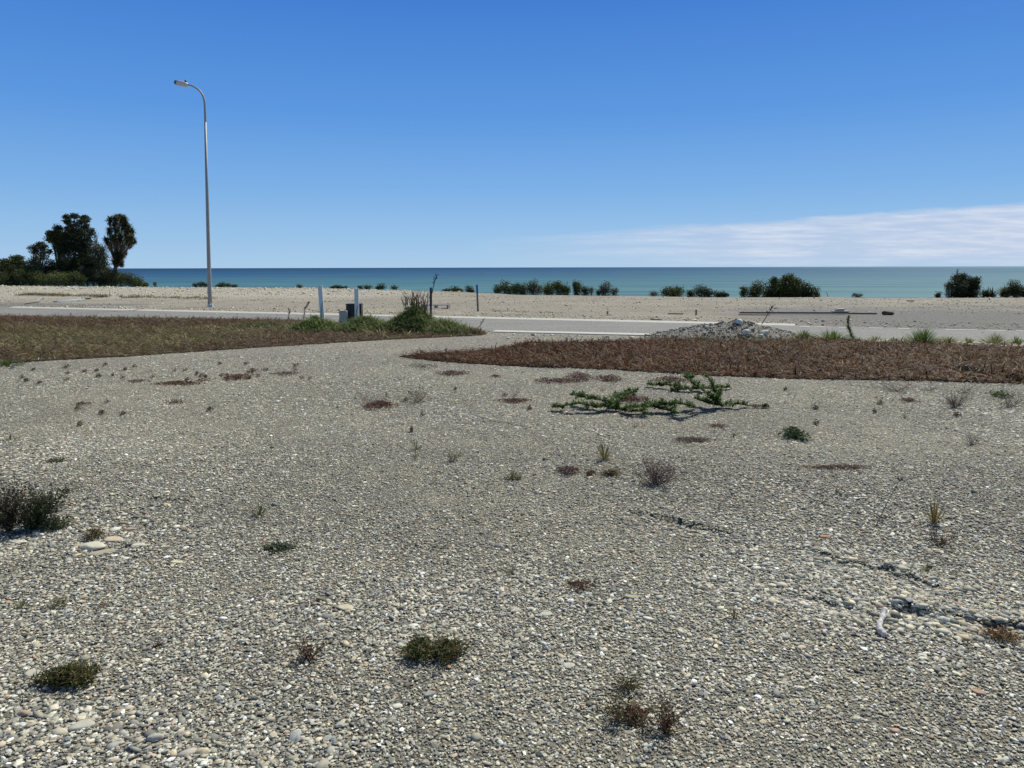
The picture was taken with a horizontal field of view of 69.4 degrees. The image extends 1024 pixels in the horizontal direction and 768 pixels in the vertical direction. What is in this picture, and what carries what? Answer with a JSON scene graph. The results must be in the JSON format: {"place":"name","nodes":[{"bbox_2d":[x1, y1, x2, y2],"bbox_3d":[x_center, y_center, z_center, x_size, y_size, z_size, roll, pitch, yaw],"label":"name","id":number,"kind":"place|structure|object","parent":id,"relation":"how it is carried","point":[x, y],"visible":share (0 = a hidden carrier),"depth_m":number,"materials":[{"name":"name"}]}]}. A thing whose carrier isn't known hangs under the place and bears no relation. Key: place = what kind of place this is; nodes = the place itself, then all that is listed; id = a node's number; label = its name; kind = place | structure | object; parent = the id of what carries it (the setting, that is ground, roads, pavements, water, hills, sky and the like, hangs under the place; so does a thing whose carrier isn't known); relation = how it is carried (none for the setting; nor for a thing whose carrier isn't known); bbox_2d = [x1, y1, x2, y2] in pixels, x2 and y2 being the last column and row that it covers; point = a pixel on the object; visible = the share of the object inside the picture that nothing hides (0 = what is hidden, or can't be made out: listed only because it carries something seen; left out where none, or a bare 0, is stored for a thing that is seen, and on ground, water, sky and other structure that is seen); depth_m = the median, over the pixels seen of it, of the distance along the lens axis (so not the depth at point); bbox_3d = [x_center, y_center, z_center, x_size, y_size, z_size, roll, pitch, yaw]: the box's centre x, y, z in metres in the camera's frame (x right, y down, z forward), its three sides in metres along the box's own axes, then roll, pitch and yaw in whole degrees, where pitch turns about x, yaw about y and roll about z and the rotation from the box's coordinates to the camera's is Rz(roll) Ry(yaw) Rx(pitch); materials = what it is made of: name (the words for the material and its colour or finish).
{"place":"outdoors","nodes":[
{"label":"outdoors","id":0,"kind":"place"},
{"bbox_2d":[0,312,488,363],"bbox_3d":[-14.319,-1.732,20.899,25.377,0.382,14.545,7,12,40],"label":"dry grass","id":1,"kind":"structure","parent":0,"point":[62,324],"depth_m":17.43,"materials":[{"name":"plant"}]},
{"bbox_2d":[224,320,293,327],"bbox_3d":[-6.819,-1.623,20.295,2.337,0.294,1.209,0,9,0],"label":"grass heap","id":2,"kind":"object","parent":1,"relation":"on","point":[264,323],"depth_m":20.14,"materials":[{"name":"plant"}]},
{"bbox_2d":[287,312,338,332],"bbox_3d":[-5.040,-1.554,18.972,1.658,0.603,1.764,0,9,0],"label":"grass heap","id":3,"kind":"object","parent":1,"relation":"on","point":[312,323],"depth_m":18.67,"materials":[{"name":"plant"}]},
{"bbox_2d":[318,285,324,318],"bbox_3d":[-5.034,-2.025,19.526,0.151,1.144,0.071,0,9,0],"label":"white post","id":4,"kind":"object","parent":1,"relation":"on","point":[320,295],"visible":0.74,"depth_m":19.50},
{"bbox_2d":[345,303,362,320],"bbox_3d":[-4.497,-2.002,21.145,0.442,0.592,0.380,-1,9,-3],"label":"utility box","id":5,"kind":"object","parent":1,"relation":"on","point":[350,308],"visible":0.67,"depth_m":20.96,"materials":[{"name":"plastic"}]},
{"bbox_2d":[354,289,358,318],"bbox_3d":[-4.104,-1.983,19.532,0.134,1.056,0.071,0,9,0],"label":"white post","id":6,"kind":"object","parent":1,"relation":"on","point":[356,297],"visible":0.66,"depth_m":19.50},
{"bbox_2d":[334,314,387,332],"bbox_3d":[-3.748,-1.542,18.870,1.892,0.688,1.950,0,9,0],"label":"grass heap","id":7,"kind":"object","parent":1,"relation":"on","point":[367,323],"depth_m":18.52,"materials":[{"name":"plant"}]},
{"bbox_2d":[348,322,413,338],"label":"straw clump","id":8,"kind":"object","parent":1,"relation":"on","point":[357,331],"visible":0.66,"depth_m":17.62,"materials":[{"name":"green plant"}]},
{"bbox_2d":[378,302,437,333],"bbox_3d":[-2.561,-1.620,18.656,1.922,0.911,2.048,0,9,0],"label":"grass heap","id":9,"kind":"object","parent":1,"relation":"on","point":[415,318],"depth_m":18.28,"materials":[{"name":"plant"}]},
{"bbox_2d":[402,290,432,313],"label":"dead shrub","id":10,"kind":"object","parent":9,"relation":"on","point":[413,298],"visible":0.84,"depth_m":18.64,"materials":[{"name":"plant"}]},
{"bbox_2d":[420,316,473,334],"bbox_3d":[-1.587,-1.423,18.285,1.731,0.593,1.842,0,9,0],"label":"grass heap","id":11,"kind":"object","parent":1,"relation":"on","point":[442,326],"depth_m":17.96,"materials":[{"name":"plant"}]},
{"bbox_2d":[0,286,1023,767],"bbox_3d":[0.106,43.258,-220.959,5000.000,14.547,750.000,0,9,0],"label":"ground","id":12,"kind":"structure","parent":0,"point":[988,316],"depth_m":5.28,"materials":[{"name":"grey gravel"}]},
{"bbox_2d":[0,268,31,285],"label":"coastal shrub","id":13,"kind":"object","parent":12,"relation":"on","point":[20,279],"visible":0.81,"depth_m":52.29,"materials":[{"name":"green plant"}]},
{"bbox_2d":[0,254,33,285],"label":"coastal shrub","id":14,"kind":"object","parent":12,"relation":"on","point":[15,263],"visible":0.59,"depth_m":53.36,"materials":[{"name":"green plant"}]},
{"bbox_2d":[0,472,52,532],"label":"shrubby weed","id":15,"kind":"object","parent":12,"relation":"on","point":[4,518],"visible":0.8,"depth_m":4.49,"materials":[{"name":"green plant"}]},
{"bbox_2d":[24,254,47,285],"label":"coastal shrub","id":16,"kind":"object","parent":12,"relation":"on","point":[36,263],"visible":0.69,"depth_m":53.52,"materials":[{"name":"green plant"}]},
{"bbox_2d":[24,271,49,285],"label":"coastal shrub","id":17,"kind":"object","parent":12,"relation":"on","point":[35,278],"visible":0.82,"depth_m":52.30,"materials":[{"name":"green plant"}]},
{"bbox_2d":[27,241,52,268],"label":"coastal tree","id":18,"kind":"object","parent":12,"relation":"on","point":[37,247],"visible":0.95,"depth_m":54.75,"materials":[{"name":"green plant"}]},
{"bbox_2d":[6,477,81,533],"bbox_3d":[-2.885,0.750,4.550,0.427,0.298,0.316,-8,12,-40],"label":"shrubby weed","id":19,"kind":"object","parent":12,"relation":"on","point":[45,507],"visible":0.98,"depth_m":4.52,"materials":[{"name":"green plant"}]},
{"bbox_2d":[34,516,75,531],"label":"mat weed","id":20,"kind":"object","parent":12,"relation":"on","point":[50,523],"visible":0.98,"depth_m":4.55,"materials":[{"name":"green plant"}]},
{"bbox_2d":[42,224,70,270],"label":"coastal tree","id":21,"kind":"object","parent":12,"relation":"on","point":[55,238],"visible":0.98,"depth_m":54.03,"materials":[{"name":"green plant"}]},
{"bbox_2d":[43,270,72,285],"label":"coastal shrub","id":22,"kind":"object","parent":12,"relation":"on","point":[52,279],"visible":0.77,"depth_m":52.01,"materials":[{"name":"green plant"}]},
{"bbox_2d":[38,254,79,285],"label":"coastal shrub","id":23,"kind":"object","parent":12,"relation":"on","point":[63,263],"visible":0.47,"depth_m":53.87,"materials":[{"name":"green plant"}]},
{"bbox_2d":[18,657,100,690],"bbox_3d":[-1.756,1.125,2.892,0.296,0.096,0.197,0,9,0],"label":"mat weed","id":24,"kind":"object","parent":12,"relation":"on","point":[75,674],"visible":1,"depth_m":2.87,"materials":[{"name":"green plant"}]},
{"bbox_2d":[11,291,117,296],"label":"grass","id":25,"kind":"structure","parent":12,"relation":"on","point":[58,294],"depth_m":42.92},
{"bbox_2d":[66,271,86,286],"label":"coastal shrub","id":26,"kind":"object","parent":12,"relation":"on","point":[76,280],"visible":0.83,"depth_m":52.44,"materials":[{"name":"green plant"}]},
{"bbox_2d":[68,720,94,731],"bbox_3d":[-1.516,1.205,2.605,0.084,0.016,0.058,0,9,0],"label":"stone","id":27,"kind":"object","parent":12,"relation":"on","point":[80,725],"visible":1,"depth_m":2.60,"materials":[{"name":"white stone"}]},
{"bbox_2d":[61,212,111,281],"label":"coastal tree","id":28,"kind":"object","parent":12,"relation":"on","point":[78,245],"visible":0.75,"depth_m":54.56,"materials":[{"name":"green plant"}]},
{"bbox_2d":[78,541,105,550],"bbox_3d":[-2.434,0.940,4.285,0.185,0.036,0.092,4,10,25],"label":"stone","id":29,"kind":"object","parent":12,"relation":"on","point":[93,546],"visible":0.99,"depth_m":4.26,"materials":[{"name":"white stone"}]},
{"bbox_2d":[71,266,116,286],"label":"coastal shrub","id":30,"kind":"object","parent":12,"relation":"on","point":[93,279],"visible":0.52,"depth_m":53.36,"materials":[{"name":"green plant"}]},
{"bbox_2d":[82,526,108,539],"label":"mat weed","id":31,"kind":"object","parent":12,"relation":"on","point":[93,533],"visible":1,"depth_m":4.42,"materials":[{"name":"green plant"}]},
{"bbox_2d":[88,243,111,282],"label":"coastal shrub","id":32,"kind":"object","parent":12,"relation":"on","point":[100,252],"visible":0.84,"depth_m":54.04,"materials":[{"name":"green plant"}]},
{"bbox_2d":[105,268,126,286],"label":"coastal shrub","id":33,"kind":"object","parent":12,"relation":"on","point":[115,278],"visible":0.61,"depth_m":52.42,"materials":[{"name":"green plant"}]},
{"bbox_2d":[101,213,137,272],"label":"cabbage tree","id":34,"kind":"object","parent":12,"relation":"on","point":[120,224],"visible":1,"depth_m":52.42,"materials":[{"name":"green plant"}]},
{"bbox_2d":[119,269,149,286],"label":"coastal shrub","id":35,"kind":"object","parent":12,"relation":"on","point":[134,281],"visible":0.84,"depth_m":51.66,"materials":[{"name":"green plant"}]},
{"bbox_2d":[146,733,163,742],"bbox_3d":[-1.222,1.212,2.533,0.054,0.029,0.035,0,9,0],"label":"stone","id":36,"kind":"object","parent":12,"relation":"on","point":[153,737],"visible":1,"depth_m":2.52,"materials":[{"name":"white stone"}]},
{"bbox_2d":[151,379,204,385],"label":"mat weed","id":37,"kind":"object","parent":12,"relation":"on","point":[179,382],"visible":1,"depth_m":10.31,"materials":[{"name":"brown plant"}]},
{"bbox_2d":[134,294,225,299],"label":"grass","id":38,"kind":"structure","parent":12,"relation":"on","point":[187,297],"depth_m":39.71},
{"bbox_2d":[174,80,212,306],"bbox_3d":[-12.819,-7.631,30.111,1.177,9.031,0.280,0,9,0],"label":"street lamp","id":39,"kind":"object","parent":12,"relation":"on","point":[184,83],"visible":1,"depth_m":30.11,"materials":[{"name":"metal"}]},
{"bbox_2d":[222,373,256,381],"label":"mat weed","id":40,"kind":"object","parent":12,"relation":"on","point":[226,378],"visible":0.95,"depth_m":10.82,"materials":[{"name":"brown plant"}]},
{"bbox_2d":[259,541,298,553],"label":"mat weed","id":41,"kind":"object","parent":12,"relation":"on","point":[275,546],"visible":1,"depth_m":4.24,"materials":[{"name":"green plant"}]},
{"bbox_2d":[292,634,328,661],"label":"twiggy weed","id":42,"kind":"object","parent":12,"relation":"on","point":[304,652],"visible":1,"depth_m":3.04,"materials":[{"name":"brown plant"}]},
{"bbox_2d":[362,400,398,408],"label":"mat weed","id":43,"kind":"object","parent":12,"relation":"on","point":[380,404],"visible":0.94,"depth_m":8.60,"materials":[{"name":"brown plant"}]},
{"bbox_2d":[9,306,794,325],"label":"kerb","id":44,"kind":"structure","parent":12,"relation":"on","point":[695,322],"depth_m":23.78,"materials":[{"name":"concrete"}]},
{"bbox_2d":[397,633,437,663],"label":"mat weed","id":45,"kind":"object","parent":12,"relation":"on","point":[413,647],"visible":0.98,"depth_m":3.04,"materials":[{"name":"green plant"}]},
{"bbox_2d":[425,632,473,668],"bbox_3d":[-0.261,1.092,3.070,0.228,0.079,0.238,0,9,0],"label":"mat weed","id":46,"kind":"object","parent":12,"relation":"on","point":[446,647],"visible":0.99,"depth_m":3.05,"materials":[{"name":"green plant"}]},
{"bbox_2d":[492,278,513,294],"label":"coastal shrub","id":47,"kind":"object","parent":12,"relation":"on","point":[505,289],"visible":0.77,"depth_m":43.92,"materials":[{"name":"green plant"}]},
{"bbox_2d":[0,285,1023,346],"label":"gravel","id":48,"kind":"structure","parent":12,"relation":"on","point":[518,316],"depth_m":31.21,"materials":[{"name":"beige gravel"}]},
{"bbox_2d":[493,397,531,402],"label":"mat weed","id":49,"kind":"object","parent":12,"relation":"on","point":[513,400],"visible":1,"depth_m":8.93,"materials":[{"name":"brown plant"}]},
{"bbox_2d":[509,282,527,294],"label":"coastal shrub","id":50,"kind":"object","parent":12,"relation":"on","point":[516,288],"visible":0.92,"depth_m":43.24,"materials":[{"name":"green plant"}]},
{"bbox_2d":[523,278,543,294],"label":"coastal shrub","id":51,"kind":"object","parent":12,"relation":"on","point":[533,288],"visible":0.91,"depth_m":43.06,"materials":[{"name":"green plant"}]},
{"bbox_2d":[542,281,558,294],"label":"coastal shrub","id":52,"kind":"object","parent":12,"relation":"on","point":[548,289],"visible":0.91,"depth_m":42.55,"materials":[{"name":"green plant"}]},
{"bbox_2d":[530,377,588,383],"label":"mat weed","id":53,"kind":"object","parent":12,"relation":"on","point":[546,379],"visible":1,"depth_m":10.43,"materials":[{"name":"brown plant"}]},
{"bbox_2d":[554,280,571,294],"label":"coastal shrub","id":54,"kind":"object","parent":12,"relation":"on","point":[561,289],"visible":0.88,"depth_m":42.46,"materials":[{"name":"green plant"}]},
{"bbox_2d":[554,465,579,474],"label":"mat weed","id":55,"kind":"object","parent":12,"relation":"on","point":[571,469],"visible":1,"depth_m":5.85,"materials":[{"name":"brown plant"}]},
{"bbox_2d":[572,279,581,295],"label":"coastal shrub","id":56,"kind":"object","parent":12,"relation":"on","point":[577,286],"visible":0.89,"depth_m":42.01,"materials":[{"name":"green plant"}]},
{"bbox_2d":[562,371,600,380],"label":"mat weed","id":57,"kind":"object","parent":12,"relation":"on","point":[580,375],"visible":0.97,"depth_m":10.75,"materials":[{"name":"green plant"}]},
{"bbox_2d":[566,577,599,591],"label":"mat weed","id":58,"kind":"object","parent":12,"relation":"on","point":[578,583],"visible":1,"depth_m":3.72,"materials":[{"name":"brown plant"}]},
{"bbox_2d":[594,439,616,460],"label":"grass tuft","id":59,"kind":"object","parent":12,"relation":"on","point":[604,454],"visible":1,"depth_m":6.20,"materials":[{"name":"green plant"}]},
{"bbox_2d":[595,281,619,295],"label":"coastal shrub","id":60,"kind":"object","parent":12,"relation":"on","point":[603,290],"visible":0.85,"depth_m":41.63,"materials":[{"name":"green plant"}]},
{"bbox_2d":[593,374,623,384],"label":"mat weed","id":61,"kind":"object","parent":12,"relation":"on","point":[607,377],"visible":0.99,"depth_m":10.56,"materials":[{"name":"brown plant"}]},
{"bbox_2d":[598,467,623,476],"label":"mat weed","id":62,"kind":"object","parent":12,"relation":"on","point":[613,472],"visible":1,"depth_m":5.74,"materials":[{"name":"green plant"}]},
{"bbox_2d":[547,387,696,413],"bbox_3d":[1.343,0.163,8.473,1.679,0.236,1.331,-7,11,-38],"label":"prickly weed","id":63,"kind":"object","parent":12,"relation":"on","point":[613,401],"visible":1,"depth_m":8.26,"materials":[{"name":"green plant"}]},
{"bbox_2d":[592,681,657,728],"bbox_3d":[0.408,1.149,2.659,0.265,0.128,0.202,-2,9,-13],"label":"sprawling weed","id":64,"kind":"object","parent":12,"relation":"on","point":[620,714],"visible":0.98,"depth_m":2.64,"materials":[{"name":"brown plant"}]},
{"bbox_2d":[606,663,646,695],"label":"twiggy weed","id":65,"kind":"object","parent":12,"relation":"on","point":[624,686],"visible":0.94,"depth_m":2.83,"materials":[{"name":"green plant"}]},
{"bbox_2d":[620,394,650,402],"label":"mat weed","id":66,"kind":"object","parent":12,"relation":"on","point":[629,398],"visible":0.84,"depth_m":8.93,"materials":[{"name":"brown plant"}]},
{"bbox_2d":[622,699,650,724],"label":"mat weed","id":67,"kind":"object","parent":12,"relation":"on","point":[634,707],"visible":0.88,"depth_m":2.65,"materials":[{"name":"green plant"}]},
{"bbox_2d":[625,449,686,485],"bbox_3d":[1.050,0.645,5.513,0.520,0.316,0.423,0,9,0],"label":"dead weed","id":68,"kind":"object","parent":12,"relation":"on","point":[655,478],"visible":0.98,"depth_m":5.47,"materials":[{"name":"brown plant"}]},
{"bbox_2d":[637,696,687,739],"bbox_3d":[0.542,1.145,2.586,0.158,0.146,0.160,-8,12,-41],"label":"sprawling weed","id":69,"kind":"object","parent":12,"relation":"on","point":[665,722],"visible":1,"depth_m":2.57,"materials":[{"name":"brown plant"}]},
{"bbox_2d":[650,374,688,382],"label":"mat weed","id":70,"kind":"object","parent":12,"relation":"on","point":[674,378],"visible":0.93,"depth_m":10.49,"materials":[{"name":"green plant"}]},
{"bbox_2d":[658,285,685,296],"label":"coastal shrub","id":71,"kind":"object","parent":12,"relation":"on","point":[673,291],"visible":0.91,"depth_m":40.77,"materials":[{"name":"green plant"}]},
{"bbox_2d":[646,379,731,390],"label":"prickly weed","id":72,"kind":"object","parent":12,"relation":"on","point":[676,386],"visible":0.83,"depth_m":9.63,"materials":[{"name":"green plant"}]},
{"bbox_2d":[672,434,715,443],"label":"mat weed","id":73,"kind":"object","parent":12,"relation":"on","point":[691,439],"visible":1,"depth_m":6.84,"materials":[{"name":"brown plant"}]},
{"bbox_2d":[684,284,728,296],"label":"coastal shrub","id":74,"kind":"object","parent":12,"relation":"on","point":[700,291],"visible":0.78,"depth_m":40.62,"materials":[{"name":"green plant"}]},
{"bbox_2d":[394,332,1023,384],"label":"dry grass","id":75,"kind":"structure","parent":12,"relation":"on","point":[775,348],"depth_m":12.96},
{"bbox_2d":[681,371,749,406],"bbox_3d":[2.227,0.050,8.370,0.963,0.470,0.516,-6,10,-31],"label":"prickly weed","id":76,"kind":"object","parent":12,"relation":"on","point":[715,397],"visible":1,"depth_m":8.36,"materials":[{"name":"green plant"}]},
{"bbox_2d":[738,280,768,296],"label":"coastal shrub","id":77,"kind":"object","parent":12,"relation":"on","point":[754,289],"visible":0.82,"depth_m":40.64,"materials":[{"name":"green plant"}]},
{"bbox_2d":[759,273,805,296],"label":"coastal shrub","id":78,"kind":"object","parent":12,"relation":"on","point":[788,286],"visible":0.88,"depth_m":40.57,"materials":[{"name":"green plant"}]},
{"bbox_2d":[773,423,810,440],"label":"mat weed","id":79,"kind":"object","parent":12,"relation":"on","point":[792,432],"visible":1,"depth_m":6.98,"materials":[{"name":"green plant"}]},
{"bbox_2d":[739,312,848,313],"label":"timber beam","id":80,"kind":"structure","parent":12,"relation":"on","point":[794,313],"depth_m":25.00,"materials":[{"name":"wood"}]},
{"bbox_2d":[799,280,821,296],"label":"coastal shrub","id":81,"kind":"object","parent":12,"relation":"on","point":[809,291],"visible":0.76,"depth_m":40.32,"materials":[{"name":"green plant"}]},
{"bbox_2d":[806,328,860,340],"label":"grass clump","id":82,"kind":"object","parent":12,"relation":"on","point":[833,334],"visible":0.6,"depth_m":16.17,"materials":[{"name":"green plant"}]},
{"bbox_2d":[796,464,873,469],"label":"mat weed","id":83,"kind":"object","parent":12,"relation":"on","point":[846,466],"visible":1,"depth_m":5.93,"materials":[{"name":"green plant"}]},
{"bbox_2d":[876,607,888,637],"bbox_3d":[1.651,1.063,3.302,0.050,0.056,0.232,4,10,25],"label":"driftwood","id":84,"kind":"object","parent":12,"relation":"on","point":[882,632],"visible":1,"depth_m":3.28,"materials":[{"name":"white wood"}]},
{"bbox_2d":[901,326,945,342],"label":"grass clump","id":85,"kind":"object","parent":12,"relation":"on","point":[920,335],"visible":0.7,"depth_m":15.46,"materials":[{"name":"green plant"}]},
{"bbox_2d":[923,494,948,523],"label":"grass tuft","id":86,"kind":"object","parent":12,"relation":"on","point":[934,512],"visible":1,"depth_m":4.62,"materials":[{"name":"green plant"}]},
{"bbox_2d":[917,527,962,549],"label":"twiggy weed","id":87,"kind":"object","parent":12,"relation":"on","point":[940,542],"visible":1,"depth_m":4.27,"materials":[{"name":"brown plant"}]},
{"bbox_2d":[937,389,973,407],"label":"dead weed","id":88,"kind":"object","parent":12,"relation":"on","point":[954,403],"visible":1,"depth_m":8.45,"materials":[{"name":"brown plant"}]},
{"bbox_2d":[947,269,983,297],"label":"coastal shrub","id":89,"kind":"object","parent":12,"relation":"on","point":[962,286],"visible":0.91,"depth_m":40.39,"materials":[{"name":"green plant"}]},
{"bbox_2d":[950,364,986,373],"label":"mat weed","id":90,"kind":"object","parent":12,"relation":"on","point":[964,368],"visible":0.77,"depth_m":11.15,"materials":[{"name":"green plant"}]},
{"bbox_2d":[978,286,997,297],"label":"flax bush","id":91,"kind":"object","parent":12,"relation":"on","point":[987,293],"visible":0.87,"depth_m":40.82,"materials":[{"name":"green plant"}]},
{"bbox_2d":[975,333,1014,343],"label":"grass clump","id":92,"kind":"object","parent":12,"relation":"on","point":[997,339],"visible":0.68,"depth_m":15.27,"materials":[{"name":"green plant"}]},
{"bbox_2d":[976,625,1023,643],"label":"mat weed","id":93,"kind":"object","parent":12,"relation":"on","point":[1000,634],"visible":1,"depth_m":3.19,"materials":[{"name":"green plant"}]},
{"bbox_2d":[984,385,1023,407],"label":"twiggy weed","id":94,"kind":"object","parent":12,"relation":"on","point":[1008,406],"visible":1,"depth_m":8.46,"materials":[{"name":"green plant"}]},
{"bbox_2d":[995,284,1013,297],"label":"flax bush","id":95,"kind":"object","parent":12,"relation":"on","point":[1004,291],"visible":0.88,"depth_m":40.71,"materials":[{"name":"green plant"}]},
{"bbox_2d":[993,372,1023,380],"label":"mat weed","id":96,"kind":"object","parent":12,"relation":"on","point":[1012,376],"visible":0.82,"depth_m":10.46,"materials":[{"name":"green plant"}]},
{"bbox_2d":[1006,279,1023,297],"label":"coastal shrub","id":97,"kind":"object","parent":12,"relation":"on","point":[1018,292],"visible":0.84,"depth_m":40.63,"materials":[{"name":"green plant"}]},
{"bbox_2d":[0,308,1023,341],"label":"road","id":98,"kind":"structure","parent":0,"point":[571,326],"depth_m":20.46,"materials":[{"name":"grey asphalt"}]},
{"bbox_2d":[492,330,649,335],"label":"kerb","id":99,"kind":"structure","parent":98,"relation":"on","point":[563,332],"depth_m":18.04,"materials":[{"name":"concrete"}]},
{"bbox_2d":[643,318,799,339],"bbox_3d":[4.884,-1.296,17.109,3.898,0.433,2.100,0,9,0],"label":"gravel heap","id":100,"kind":"object","parent":98,"relation":"on","point":[735,329],"visible":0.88,"depth_m":16.71,"materials":[{"name":"gravel"}]},
{"bbox_2d":[0,0,1023,268],"label":"sky","id":101,"kind":"structure","parent":0,"point":[341,133],"materials":[{"name":"blue"}]},
{"bbox_2d":[21,266,1023,297],"bbox_3d":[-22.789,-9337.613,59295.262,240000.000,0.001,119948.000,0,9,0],"label":"sea","id":102,"kind":"structure","parent":0,"point":[896,282],"depth_m":614.78,"materials":[{"name":"liquid"}]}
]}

